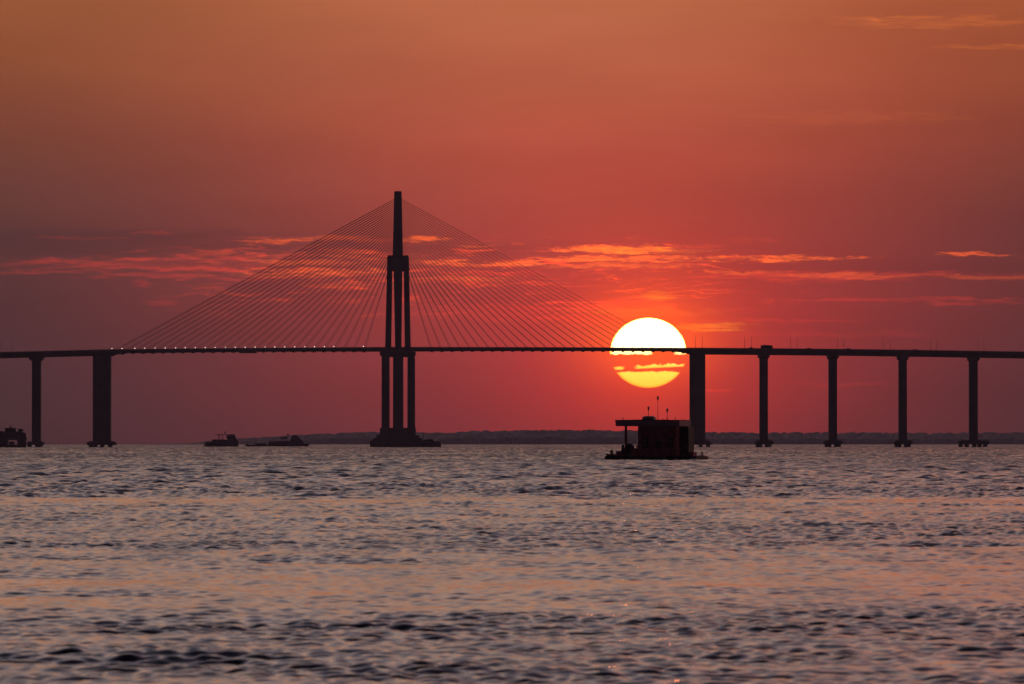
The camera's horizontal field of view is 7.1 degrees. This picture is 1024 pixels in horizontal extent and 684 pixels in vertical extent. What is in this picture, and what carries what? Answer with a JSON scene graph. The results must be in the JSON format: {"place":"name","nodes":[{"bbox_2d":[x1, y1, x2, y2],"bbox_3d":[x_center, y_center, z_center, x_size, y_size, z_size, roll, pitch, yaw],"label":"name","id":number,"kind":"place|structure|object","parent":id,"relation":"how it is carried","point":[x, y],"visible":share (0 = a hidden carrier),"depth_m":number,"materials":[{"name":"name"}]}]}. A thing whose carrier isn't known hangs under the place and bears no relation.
{"place":"outdoors","nodes":[
{"label":"outdoors","id":0,"kind":"place"},
{"bbox_2d":[0,445,1023,683],"bbox_3d":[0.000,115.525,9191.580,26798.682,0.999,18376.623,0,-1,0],"label":"water","id":1,"kind":"structure","parent":0,"point":[505,564],"depth_m":175.66,"materials":[{"name":"black liquid"}]},
{"bbox_2d":[0,425,26,447],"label":"riverboat","id":2,"kind":"object","parent":1,"relation":"on","point":[11,433],"visible":0.99,"depth_m":5046.61,"materials":[{"name":"paint"}]},
{"bbox_2d":[204,432,238,446],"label":"riverboat","id":3,"kind":"object","parent":1,"relation":"on","point":[231,441],"visible":0.93,"depth_m":6396.65,"materials":[{"name":"paint"}]},
{"bbox_2d":[245,443,267,446],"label":"barge","id":4,"kind":"object","parent":1,"relation":"on","point":[257,444],"visible":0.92,"depth_m":6695.73,"materials":[{"name":"paint"}]},
{"bbox_2d":[268,434,308,446],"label":"tugboat","id":5,"kind":"object","parent":1,"relation":"on","point":[296,440],"visible":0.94,"depth_m":6696.30,"materials":[{"name":"paint"}]},
{"bbox_2d":[422,433,440,446],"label":"workboat","id":6,"kind":"object","parent":1,"relation":"on","point":[428,443],"visible":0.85,"depth_m":5542.39,"materials":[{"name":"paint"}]},
{"bbox_2d":[0,191,1023,446],"bbox_3d":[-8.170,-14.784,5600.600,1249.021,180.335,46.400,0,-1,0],"label":"cable stayed bridge","id":7,"kind":"structure","parent":1,"relation":"in","point":[398,265],"depth_m":5593.87,"materials":[{"name":"concrete"}]},
{"bbox_2d":[761,345,772,347],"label":"bus","id":8,"kind":"object","parent":7,"relation":"on","point":[766,346],"visible":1,"depth_m":5594.13,"materials":[{"name":"paint"}]},
{"bbox_2d":[605,396,707,459],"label":"floating house","id":9,"kind":"structure","parent":1,"relation":"on","point":[666,439],"depth_m":1252.59,"materials":[{"name":"wood"}]},
{"bbox_2d":[621,445,624,454],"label":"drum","id":10,"kind":"object","parent":9,"relation":"on","point":[622,450],"visible":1,"depth_m":1253.48,"materials":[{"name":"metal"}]},
{"bbox_2d":[641,436,649,447],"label":"window","id":11,"kind":"structure","parent":9,"relation":"in","point":[645,440],"depth_m":1252.65,"materials":[{"name":"black glass"}]},
{"bbox_2d":[655,441,661,447],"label":"door","id":12,"kind":"structure","parent":9,"relation":"in","point":[656,442],"depth_m":1252.34,"materials":[{"name":"metal"}]},
{"bbox_2d":[666,436,673,447],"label":"window","id":13,"kind":"structure","parent":9,"relation":"in","point":[669,439],"depth_m":1251.73,"materials":[{"name":"black glass"}]},
{"bbox_2d":[0,0,1023,443],"label":"sky","id":14,"kind":"structure","parent":0,"point":[822,174],"materials":[{"name":"red"}]},
{"bbox_2d":[15,444,1023,444],"bbox_3d":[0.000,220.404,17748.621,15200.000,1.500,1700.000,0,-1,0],"label":"shore","id":15,"kind":"structure","parent":0,"point":[553,444],"depth_m":16929.02,"materials":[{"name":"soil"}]},
{"bbox_2d":[170,432,442,443],"bbox_3d":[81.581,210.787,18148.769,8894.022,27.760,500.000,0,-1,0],"label":"forest","id":16,"kind":"object","parent":15,"relation":"on","point":[351,438],"visible":0.16,"depth_m":17941.34,"materials":[{"name":"black plant"}]},
{"bbox_2d":[424,429,1023,443],"bbox_3d":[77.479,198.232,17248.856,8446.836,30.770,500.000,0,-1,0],"label":"forest","id":17,"kind":"object","parent":15,"relation":"on","point":[559,436],"visible":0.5,"depth_m":17032.22,"materials":[{"name":"black plant"}]},
{"bbox_2d":[626,443,633,454],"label":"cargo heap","id":18,"kind":"object","parent":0,"point":[629,446],"visible":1,"depth_m":1253.49,"materials":[{"name":"black"}]}
]}

